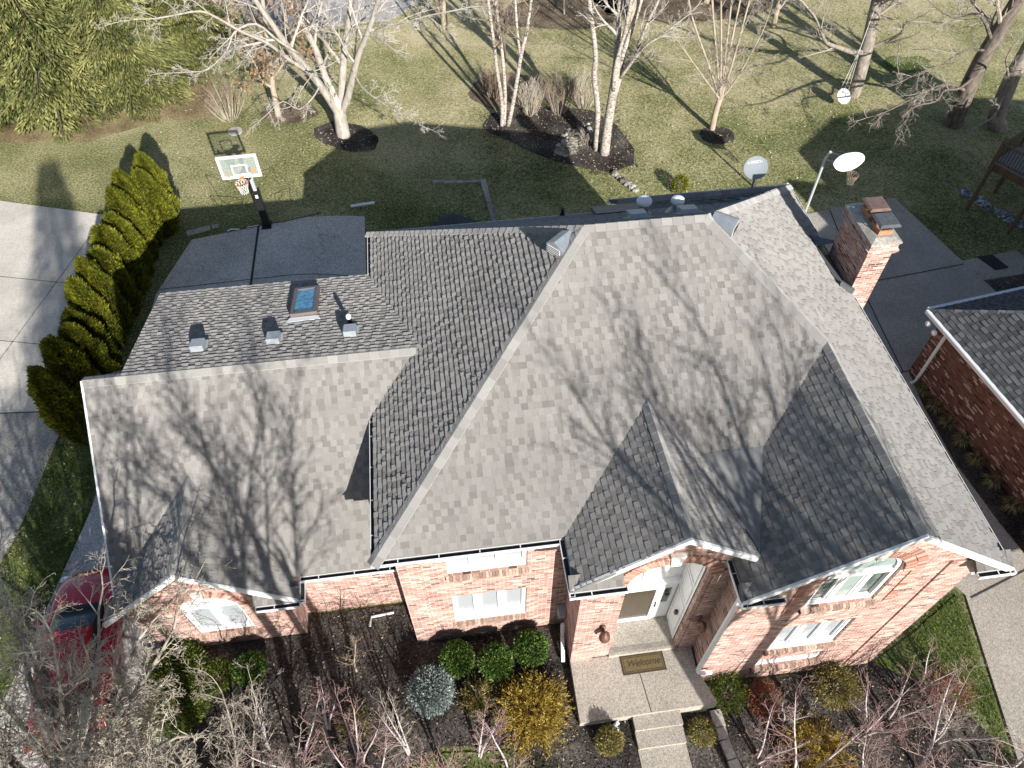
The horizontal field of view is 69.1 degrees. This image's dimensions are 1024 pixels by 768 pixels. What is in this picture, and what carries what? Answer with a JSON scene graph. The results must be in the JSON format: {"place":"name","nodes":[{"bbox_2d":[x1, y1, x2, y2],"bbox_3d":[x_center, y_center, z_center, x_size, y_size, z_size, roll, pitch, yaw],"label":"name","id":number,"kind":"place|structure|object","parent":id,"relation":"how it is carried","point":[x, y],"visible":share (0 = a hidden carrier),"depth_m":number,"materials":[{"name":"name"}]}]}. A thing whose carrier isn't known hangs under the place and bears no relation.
{"place":"outdoors","nodes":[
{"label":"outdoors","id":0,"kind":"place"},
{"bbox_2d":[0,412,58,563],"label":"driveway","id":1,"kind":"structure","parent":0,"point":[27,440],"depth_m":23.13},
{"bbox_2d":[0,201,102,412],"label":"driveway","id":2,"kind":"structure","parent":0,"point":[43,243],"depth_m":28.30,"materials":[{"name":"concrete"}]},
{"bbox_2d":[0,492,161,767],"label":"driveway","id":3,"kind":"structure","parent":0,"point":[90,539],"depth_m":19.98,"materials":[{"name":"grey concrete"}]},
{"bbox_2d":[24,568,123,752],"bbox_3d":[-10.950,6.732,18.766,2.120,1.455,4.540,-9,52,-7],"label":"parked car","id":4,"kind":"object","parent":3,"relation":"on","point":[75,595],"visible":0.34,"depth_m":18.82,"materials":[{"name":"red paint"}]},
{"bbox_2d":[151,216,365,310],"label":"driveway","id":5,"kind":"structure","parent":0,"point":[315,247],"depth_m":29.14,"materials":[{"name":"grey concrete"}]},
{"bbox_2d":[210,153,320,232],"bbox_3d":[-9.500,-7.167,28.151,3.724,4.100,2.181,-7,52,-6],"label":"basketball hoop","id":6,"kind":"object","parent":5,"relation":"on","point":[267,223],"visible":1,"depth_m":28.01,"materials":[{"name":"black plastic"}]},
{"bbox_2d":[239,0,419,32],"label":"street","id":7,"kind":"structure","parent":0,"point":[402,8],"depth_m":42.11,"materials":[{"name":"asphalt"}]},
{"bbox_2d":[0,0,1023,767],"bbox_3d":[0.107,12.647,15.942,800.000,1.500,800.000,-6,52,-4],"label":"ground","id":8,"kind":"structure","parent":0,"point":[74,176],"depth_m":35.79,"materials":[{"name":"plant"}]},
{"bbox_2d":[0,444,93,707],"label":"green grass","id":9,"kind":"structure","parent":8,"relation":"on","point":[51,558],"depth_m":21.64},
{"bbox_2d":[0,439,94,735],"bbox_3d":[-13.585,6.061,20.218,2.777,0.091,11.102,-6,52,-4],"label":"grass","id":10,"kind":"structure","parent":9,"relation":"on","point":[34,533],"depth_m":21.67,"materials":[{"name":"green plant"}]},
{"bbox_2d":[23,364,88,444],"bbox_3d":[-13.589,0.613,22.399,1.358,3.693,1.355,-6,52,-4],"label":"arborvitae","id":11,"kind":"object","parent":8,"relation":"on","point":[51,393],"visible":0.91,"depth_m":21.93,"materials":[{"name":"green plant"}]},
{"bbox_2d":[0,0,123,144],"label":"spruce tree","id":12,"kind":"object","parent":8,"relation":"on","point":[59,58],"visible":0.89,"depth_m":33.29,"materials":[{"name":"green plant"}]},
{"bbox_2d":[38,333,101,402],"bbox_3d":[-13.530,-0.184,23.014,1.577,3.722,1.475,-12,52,-9],"label":"arborvitae","id":13,"kind":"object","parent":8,"relation":"on","point":[69,362],"visible":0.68,"depth_m":22.18,"materials":[{"name":"green plant"}]},
{"bbox_2d":[57,322,120,378],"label":"arborvitae","id":14,"kind":"object","parent":8,"relation":"on","point":[75,334],"visible":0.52,"depth_m":23.23,"materials":[{"name":"green plant"}]},
{"bbox_2d":[58,306,123,371],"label":"arborvitae","id":15,"kind":"object","parent":8,"relation":"on","point":[87,322],"visible":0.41,"depth_m":23.82,"materials":[{"name":"green plant"}]},
{"bbox_2d":[63,275,126,351],"bbox_3d":[-13.969,-2.281,24.772,1.288,3.570,1.378,-31,57,-22],"label":"arborvitae","id":16,"kind":"object","parent":8,"relation":"on","point":[80,294],"visible":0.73,"depth_m":24.11,"materials":[{"name":"green plant"}]},
{"bbox_2d":[74,256,134,334],"bbox_3d":[-13.839,-2.958,25.233,1.262,3.694,1.346,-38,60,-26],"label":"arborvitae","id":17,"kind":"object","parent":8,"relation":"on","point":[93,275],"visible":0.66,"depth_m":24.86,"materials":[{"name":"green plant"}]},
{"bbox_2d":[0,50,219,143],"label":"needle litter","id":18,"kind":"object","parent":8,"relation":"on","point":[122,122],"visible":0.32,"depth_m":34.99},
{"bbox_2d":[85,244,144,316],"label":"arborvitae","id":19,"kind":"object","parent":8,"relation":"on","point":[106,260],"visible":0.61,"depth_m":25.60,"materials":[{"name":"green plant"}]},
{"bbox_2d":[0,512,236,767],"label":"spreading tree","id":20,"kind":"object","parent":8,"relation":"on","point":[73,743],"visible":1,"depth_m":14.71,"materials":[{"name":"grey plant"}]},
{"bbox_2d":[87,223,151,299],"bbox_3d":[-14.089,-4.364,26.517,1.510,3.418,1.615,25,56,19],"label":"arborvitae","id":21,"kind":"object","parent":8,"relation":"on","point":[113,240],"visible":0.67,"depth_m":26.12,"materials":[{"name":"green plant"}]},
{"bbox_2d":[100,210,154,277],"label":"arborvitae","id":22,"kind":"object","parent":8,"relation":"on","point":[134,238],"visible":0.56,"depth_m":26.60,"materials":[{"name":"green plant"}]},
{"bbox_2d":[104,184,158,263],"bbox_3d":[-14.141,-5.854,27.526,1.438,3.703,1.434,13,53,10],"label":"arborvitae","id":23,"kind":"object","parent":8,"relation":"on","point":[122,203],"visible":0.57,"depth_m":26.96,"materials":[{"name":"green plant"}]},
{"bbox_2d":[57,0,206,125],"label":"spruce tree","id":24,"kind":"object","parent":8,"relation":"on","point":[122,43],"visible":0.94,"depth_m":34.19,"materials":[{"name":"green plant"}]},
{"bbox_2d":[109,168,163,247],"bbox_3d":[-14.208,-6.601,28.111,1.534,3.721,1.435,7,52,6],"label":"arborvitae","id":25,"kind":"object","parent":8,"relation":"on","point":[120,179],"visible":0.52,"depth_m":27.44,"materials":[{"name":"green plant"}]},
{"bbox_2d":[129,166,179,238],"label":"arborvitae","id":26,"kind":"object","parent":8,"relation":"on","point":[163,199],"visible":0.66,"depth_m":28.42,"materials":[{"name":"green plant"}]},
{"bbox_2d":[130,150,179,224],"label":"arborvitae","id":27,"kind":"object","parent":8,"relation":"on","point":[143,160],"visible":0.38,"depth_m":28.41,"materials":[{"name":"green plant"}]},
{"bbox_2d":[139,0,247,77],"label":"spruce tree","id":28,"kind":"object","parent":8,"relation":"on","point":[185,25],"visible":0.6,"depth_m":37.14,"materials":[{"name":"green plant"}]},
{"bbox_2d":[199,73,246,122],"bbox_3d":[-13.227,-13.220,34.412,2.201,1.875,2.325,-6,52,-4],"label":"bare bush","id":29,"kind":"object","parent":8,"relation":"on","point":[227,96],"visible":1,"depth_m":34.36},
{"bbox_2d":[262,102,317,123],"bbox_3d":[-10.542,-12.864,35.295,2.626,0.061,1.875,-6,52,-4],"label":"mulch bed","id":30,"kind":"object","parent":8,"relation":"on","point":[286,114],"visible":0.68,"depth_m":35.20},
{"bbox_2d":[217,0,316,116],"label":"beech tree","id":31,"kind":"object","parent":30,"relation":"on","point":[272,75],"visible":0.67,"depth_m":32.16,"materials":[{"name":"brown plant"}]},
{"bbox_2d":[314,121,377,150],"bbox_3d":[-7.731,-11.496,34.668,2.888,0.724,2.292,-6,52,-4],"label":"mulch bed","id":32,"kind":"object","parent":8,"relation":"on","point":[355,144],"visible":0.91,"depth_m":34.56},
{"bbox_2d":[87,0,498,138],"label":"maple tree","id":33,"kind":"object","parent":32,"relation":"on","point":[338,103],"visible":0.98,"depth_m":30.25,"materials":[{"name":"beige plant"}]},
{"bbox_2d":[132,604,592,767],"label":"mulch bed","id":34,"kind":"object","parent":8,"relation":"on","point":[400,641],"visible":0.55,"depth_m":18.76,"materials":[{"name":"soil"}]},
{"bbox_2d":[133,665,215,745],"bbox_3d":[-8.341,7.861,18.258,1.834,0.945,1.900,36,60,25],"label":"evergreen shrub","id":35,"kind":"object","parent":34,"relation":"on","point":[180,723],"visible":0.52,"depth_m":18.12,"materials":[{"name":"green plant"}]},
{"bbox_2d":[141,639,210,708],"bbox_3d":[-8.434,7.194,18.734,1.768,1.069,1.813,-6,52,-4],"label":"evergreen shrub","id":36,"kind":"object","parent":34,"relation":"on","point":[189,656],"visible":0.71,"depth_m":18.63,"materials":[{"name":"green plant"}]},
{"bbox_2d":[105,653,321,767],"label":"spreading tree","id":37,"kind":"object","parent":34,"relation":"on","point":[237,755],"visible":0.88,"depth_m":16.62,"materials":[{"name":"grey plant"}]},
{"bbox_2d":[196,656,233,696],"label":"boxwood shrub","id":38,"kind":"object","parent":34,"relation":"on","point":[210,667],"visible":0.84,"depth_m":18.68,"materials":[{"name":"green plant"}]},
{"bbox_2d":[231,649,268,688],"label":"boxwood shrub","id":39,"kind":"object","parent":34,"relation":"on","point":[239,676],"visible":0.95,"depth_m":18.62,"materials":[{"name":"green plant"}]},
{"bbox_2d":[234,684,280,766],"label":"bare shrub","id":40,"kind":"object","parent":34,"relation":"on","point":[262,724],"visible":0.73,"depth_m":17.32,"materials":[{"name":"plant"}]},
{"bbox_2d":[225,677,340,767],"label":"red twig tree","id":41,"kind":"object","parent":34,"relation":"on","point":[304,754],"visible":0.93,"depth_m":16.32,"materials":[{"name":"plant"}]},
{"bbox_2d":[323,682,391,767],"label":"bare shrub","id":42,"kind":"object","parent":34,"relation":"on","point":[358,756],"visible":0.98,"depth_m":17.00,"materials":[{"name":"plant"}]},
{"bbox_2d":[370,687,420,767],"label":"bare shrub","id":43,"kind":"object","parent":34,"relation":"on","point":[405,746],"visible":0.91,"depth_m":17.24,"materials":[{"name":"plant"}]},
{"bbox_2d":[404,662,456,719],"bbox_3d":[-2.039,7.601,18.484,1.383,0.886,1.353,-6,52,-4],"label":"blue spruce globe","id":44,"kind":"object","parent":34,"relation":"on","point":[440,682],"visible":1,"depth_m":18.34,"materials":[{"name":"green plant"}]},
{"bbox_2d":[438,637,475,679],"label":"boxwood shrub","id":45,"kind":"object","parent":34,"relation":"on","point":[458,647],"visible":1,"depth_m":18.69,"materials":[{"name":"green plant"}]},
{"bbox_2d":[456,671,502,718],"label":"bronze shrub","id":46,"kind":"object","parent":34,"relation":"on","point":[471,687],"visible":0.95,"depth_m":18.52,"materials":[{"name":"green plant"}]},
{"bbox_2d":[470,698,511,758],"bbox_3d":[-0.494,8.053,17.302,1.051,2.298,0.968,-1,52,0],"label":"bare shrub","id":47,"kind":"object","parent":34,"relation":"on","point":[485,744],"visible":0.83,"depth_m":17.31,"materials":[{"name":"plant"}]},
{"bbox_2d":[476,641,514,681],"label":"boxwood shrub","id":48,"kind":"object","parent":34,"relation":"on","point":[499,650],"visible":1,"depth_m":18.64,"materials":[{"name":"green plant"}]},
{"bbox_2d":[511,628,549,667],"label":"boxwood shrub","id":49,"kind":"object","parent":34,"relation":"on","point":[539,641],"visible":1,"depth_m":18.86,"materials":[{"name":"green plant"}]},
{"bbox_2d":[487,667,576,761],"bbox_3d":[0.480,7.934,18.089,2.248,1.117,2.306,-6,52,-4],"label":"golden cypress","id":50,"kind":"object","parent":34,"relation":"on","point":[525,693],"visible":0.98,"depth_m":18.07,"materials":[{"name":"plant"}]},
{"bbox_2d":[413,751,526,767],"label":"green grass","id":51,"kind":"structure","parent":8,"relation":"on","point":[475,759],"depth_m":17.82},
{"bbox_2d":[468,72,550,108],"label":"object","id":52,"kind":"object","parent":8,"relation":"on","point":[477,86],"visible":0.39,"depth_m":39.11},
{"bbox_2d":[80,184,1016,680],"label":"brick house","id":53,"kind":"structure","parent":8,"relation":"on","point":[592,428],"depth_m":16.42,"materials":[{"name":"grey"}]},
{"bbox_2d":[180,598,260,640],"bbox_3d":[-7.261,5.699,18.281,1.500,2.390,0.243,-6,52,-4],"label":"window","id":54,"kind":"structure","parent":53,"relation":"in","point":[217,614],"depth_m":18.64,"materials":[{"name":"white glass"}]},
{"bbox_2d":[446,550,531,582],"bbox_3d":[-0.531,3.921,16.455,1.943,1.350,0.244,-6,52,-4],"label":"window","id":55,"kind":"structure","parent":53,"relation":"in","point":[517,557],"depth_m":16.75,"materials":[{"name":"white glass"}]},
{"bbox_2d":[452,588,529,626],"bbox_3d":[-0.518,5.499,18.445,1.943,1.770,0.244,-6,52,-4],"label":"window","id":56,"kind":"structure","parent":53,"relation":"in","point":[513,600],"depth_m":18.72,"materials":[{"name":"white glass"}]},
{"bbox_2d":[608,615,674,657],"bbox_3d":[3.274,6.627,19.421,1.720,0.400,0.880,-6,52,-4],"label":"porch","id":57,"kind":"object","parent":53,"relation":"attached to","point":[652,630],"visible":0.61,"depth_m":19.23,"materials":[{"name":"concrete"}]},
{"bbox_2d":[570,646,716,725],"bbox_3d":[3.279,7.959,19.251,3.450,1.510,1.500,-6,52,-4],"label":"porch","id":58,"kind":"object","parent":53,"relation":"attached to","point":[605,689],"visible":0.81,"depth_m":18.56,"materials":[{"name":"concrete"}]},
{"bbox_2d":[619,651,666,675],"bbox_3d":[3.340,7.113,18.944,1.120,0.020,0.480,-6,52,-5],"label":"door mat","id":59,"kind":"object","parent":58,"relation":"on","point":[642,663],"depth_m":18.93,"materials":[{"name":"brown"}]},
{"bbox_2d":[617,584,677,622],"bbox_3d":[3.248,5.518,18.647,1.580,2.150,0.142,-6,52,-4],"label":"door","id":60,"kind":"structure","parent":53,"relation":"in","point":[641,603],"depth_m":18.69,"materials":[{"name":"white glass"}]},
{"bbox_2d":[744,156,767,187],"bbox_3d":[7.334,-6.266,22.630,0.703,1.161,0.777,17,54,14],"label":"satellite dish","id":61,"kind":"object","parent":53,"relation":"attached to","point":[755,167],"visible":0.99,"depth_m":22.51,"materials":[{"name":"metal"}]},
{"bbox_2d":[750,652,819,672],"bbox_3d":[7.209,7.227,19.455,1.868,0.780,0.243,-6,52,-4],"label":"window","id":62,"kind":"structure","parent":53,"relation":"in","point":[809,662],"depth_m":19.58,"materials":[{"name":"white glass"}]},
{"bbox_2d":[763,619,851,655],"bbox_3d":[7.200,6.096,18.028,1.868,1.740,0.244,-6,52,-4],"label":"window","id":63,"kind":"structure","parent":53,"relation":"in","point":[826,630],"depth_m":18.41,"materials":[{"name":"white glass"}]},
{"bbox_2d":[798,558,902,615],"bbox_3d":[7.199,4.174,15.609,1.720,2.560,0.244,-6,52,-4],"label":"window","id":64,"kind":"structure","parent":53,"relation":"in","point":[872,579],"depth_m":16.12,"materials":[{"name":"white glass"}]},
{"bbox_2d":[482,106,633,171],"bbox_3d":[2.576,-12.484,36.782,8.014,0.001,4.759,20,54,15],"label":"mulch bed","id":65,"kind":"object","parent":8,"relation":"on","point":[559,125],"visible":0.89,"depth_m":36.61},
{"bbox_2d":[482,0,543,126],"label":"birch tree","id":66,"kind":"object","parent":65,"relation":"on","point":[503,102],"visible":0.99,"depth_m":34.08,"materials":[{"name":"white plant"}]},
{"bbox_2d":[510,74,551,116],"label":"bare bush","id":67,"kind":"object","parent":65,"relation":"on","point":[535,96],"visible":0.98,"depth_m":36.97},
{"bbox_2d":[479,103,639,182],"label":"mulch chips","id":68,"kind":"object","parent":65,"relation":"on","point":[553,146],"visible":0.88,"depth_m":35.95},
{"bbox_2d":[540,64,582,115],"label":"bare bush","id":69,"kind":"object","parent":65,"relation":"on","point":[556,86],"visible":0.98,"depth_m":36.96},
{"bbox_2d":[553,121,591,156],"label":"creek stones","id":70,"kind":"object","parent":65,"relation":"on","point":[572,144],"visible":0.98,"depth_m":36.13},
{"bbox_2d":[576,0,705,155],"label":"birch tree","id":71,"kind":"object","parent":65,"relation":"on","point":[619,70],"visible":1,"depth_m":31.45,"materials":[{"name":"white plant"}]},
{"bbox_2d":[504,0,626,29],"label":"mulch bed","id":72,"kind":"object","parent":8,"relation":"on","point":[559,19],"visible":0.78,"depth_m":44.34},
{"bbox_2d":[124,0,1023,359],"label":"fallen leaves","id":73,"kind":"object","parent":8,"relation":"on","point":[620,126],"visible":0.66,"depth_m":36.50,"materials":[{"name":"brown plant"}]},
{"bbox_2d":[585,720,640,767],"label":"mulch bed","id":74,"kind":"object","parent":8,"relation":"on","point":[626,749],"visible":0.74,"depth_m":17.97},
{"bbox_2d":[594,722,625,757],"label":"bronze shrub","id":75,"kind":"object","parent":74,"relation":"on","point":[615,733],"visible":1,"depth_m":17.68,"materials":[{"name":"yellow plant"}]},
{"bbox_2d":[632,710,682,731],"bbox_3d":[3.580,8.664,18.766,1.190,1.390,0.350,-6,52,-4],"label":"step","id":76,"kind":"object","parent":8,"relation":"on","point":[657,720],"visible":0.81,"depth_m":18.21,"materials":[{"name":"concrete"}]},
{"bbox_2d":[634,725,686,749],"bbox_3d":[3.627,8.985,18.588,1.190,1.270,0.400,-6,52,-4],"label":"step","id":77,"kind":"object","parent":8,"relation":"on","point":[660,737],"visible":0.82,"depth_m":18.08,"materials":[{"name":"concrete"}]},
{"bbox_2d":[638,743,691,767],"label":"step","id":78,"kind":"object","parent":8,"relation":"on","point":[674,756],"visible":0.91,"depth_m":17.91,"materials":[{"name":"concrete"}]},
{"bbox_2d":[593,0,772,21],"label":"mulch bed","id":79,"kind":"object","parent":8,"relation":"on","point":[676,8],"visible":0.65,"depth_m":44.73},
{"bbox_2d":[659,0,785,130],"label":"young tree","id":80,"kind":"object","parent":8,"relation":"on","point":[722,84],"visible":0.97,"depth_m":33.56,"materials":[{"name":"beige plant"}]},
{"bbox_2d":[682,662,1015,767],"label":"mulch bed","id":81,"kind":"object","parent":8,"relation":"on","point":[739,742],"visible":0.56,"depth_m":19.37,"materials":[{"name":"soil"}]},
{"bbox_2d":[135,605,1001,767],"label":"mulch chips","id":82,"kind":"object","parent":81,"relation":"on","point":[482,643],"visible":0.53,"depth_m":18.94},
{"bbox_2d":[686,714,718,747],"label":"bronze shrub","id":83,"kind":"object","parent":81,"relation":"on","point":[706,723],"visible":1,"depth_m":18.38,"materials":[{"name":"yellow plant"}]},
{"bbox_2d":[709,709,741,767],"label":"stone border","id":84,"kind":"object","parent":81,"relation":"on","point":[716,718],"visible":0.87,"depth_m":18.71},
{"bbox_2d":[705,669,751,718],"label":"green shrub","id":85,"kind":"object","parent":81,"relation":"on","point":[735,701],"visible":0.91,"depth_m":19.27,"materials":[{"name":"green plant"}]},
{"bbox_2d":[744,676,783,721],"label":"reddish shrub","id":86,"kind":"object","parent":81,"relation":"on","point":[759,689],"visible":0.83,"depth_m":19.35,"materials":[{"name":"red plant"}]},
{"bbox_2d":[745,687,821,767],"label":"bare shrub","id":87,"kind":"object","parent":81,"relation":"on","point":[767,759],"visible":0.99,"depth_m":17.88,"materials":[{"name":"plant"}]},
{"bbox_2d":[771,709,860,767],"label":"golden cypress","id":88,"kind":"object","parent":81,"relation":"on","point":[824,736],"visible":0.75,"depth_m":18.84,"materials":[{"name":"plant"}]},
{"bbox_2d":[761,672,901,767],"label":"red twig tree","id":89,"kind":"object","parent":81,"relation":"on","point":[827,759],"visible":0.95,"depth_m":17.30,"materials":[{"name":"plant"}]},
{"bbox_2d":[804,659,867,713],"bbox_3d":[8.601,7.985,19.665,1.525,0.992,1.466,-6,52,-4],"label":"bronze shrub","id":90,"kind":"object","parent":81,"relation":"on","point":[845,678],"visible":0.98,"depth_m":19.60,"materials":[{"name":"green plant"}]},
{"bbox_2d":[845,666,937,753],"bbox_3d":[9.246,8.229,18.314,1.971,2.993,1.996,8,52,7],"label":"bare shrub","id":91,"kind":"object","parent":81,"relation":"on","point":[890,731],"visible":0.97,"depth_m":18.30,"materials":[{"name":"plant"}]},
{"bbox_2d":[826,702,999,767],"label":"red twig tree","id":92,"kind":"object","parent":81,"relation":"on","point":[867,764],"visible":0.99,"depth_m":16.28,"materials":[{"name":"plant"}]},
{"bbox_2d":[888,651,952,730],"bbox_3d":[10.059,8.025,18.824,1.292,2.437,1.585,-23,55,-17],"label":"bare shrub","id":93,"kind":"object","parent":81,"relation":"on","point":[907,713],"visible":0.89,"depth_m":18.79,"materials":[{"name":"plant"}]},
{"bbox_2d":[921,666,977,718],"bbox_3d":[11.573,8.104,19.526,1.470,1.076,1.363,-6,52,-4],"label":"reddish shrub","id":94,"kind":"object","parent":81,"relation":"on","point":[961,698],"visible":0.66,"depth_m":19.52,"materials":[{"name":"brown plant"}]},
{"bbox_2d":[898,654,1022,767],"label":"red twig tree","id":95,"kind":"object","parent":81,"relation":"on","point":[933,740],"visible":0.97,"depth_m":17.76,"materials":[{"name":"plant"}]},
{"bbox_2d":[913,656,1023,753],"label":"bare shrub","id":96,"kind":"object","parent":81,"relation":"on","point":[941,732],"visible":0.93,"depth_m":18.09,"materials":[{"name":"plant"}]},
{"bbox_2d":[782,0,993,97],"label":"oak tree","id":97,"kind":"object","parent":8,"relation":"on","point":[861,68],"visible":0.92,"depth_m":35.62,"materials":[{"name":"grey plant"}]},
{"bbox_2d":[878,56,934,75],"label":"green grass","id":98,"kind":"structure","parent":8,"relation":"on","point":[888,62],"depth_m":40.56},
{"bbox_2d":[846,0,1023,161],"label":"oak tree","id":99,"kind":"object","parent":8,"relation":"on","point":[967,88],"visible":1,"depth_m":33.16,"materials":[{"name":"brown plant"}]},
{"bbox_2d":[873,595,1012,755],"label":"green grass","id":100,"kind":"structure","parent":8,"relation":"on","point":[907,649],"depth_m":20.53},
{"bbox_2d":[911,596,1013,765],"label":"grass","id":101,"kind":"structure","parent":100,"relation":"on","point":[971,653],"depth_m":20.69,"materials":[{"name":"green plant"}]},
{"bbox_2d":[909,286,1023,512],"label":"brick house","id":102,"kind":"structure","parent":8,"relation":"on","point":[967,367],"depth_m":23.95,"materials":[{"name":"red brick"}]},
{"bbox_2d":[912,380,1023,550],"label":"mulch bed","id":103,"kind":"object","parent":8,"relation":"on","point":[1012,524],"visible":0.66,"depth_m":24.03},
{"bbox_2d":[953,21,1023,160],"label":"oak tree","id":104,"kind":"object","parent":8,"relation":"on","point":[996,121],"visible":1,"depth_m":34.59,"materials":[{"name":"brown plant"}]},
{"bbox_2d":[965,131,1023,234],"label":"playset","id":105,"kind":"structure","parent":8,"relation":"on","point":[1008,164],"depth_m":31.09,"materials":[{"name":"brown wood"}]},
{"bbox_2d":[807,198,1023,760],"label":"side driveway","id":106,"kind":"structure","parent":0,"point":[900,304],"depth_m":28.25,"materials":[{"name":"concrete"}]},
{"bbox_2d":[805,151,864,211],"bbox_3d":[12.915,-7.612,30.192,1.465,4.220,0.690,19,54,15],"label":"basketball hoop","id":107,"kind":"object","parent":106,"relation":"on","point":[849,162],"visible":0.99,"depth_m":28.94,"materials":[{"name":"grey paint"}]},
{"bbox_2d":[963,251,1023,280],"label":"garden path","id":108,"kind":"structure","parent":0,"point":[1012,263],"depth_m":30.57,"materials":[{"name":"concrete"}]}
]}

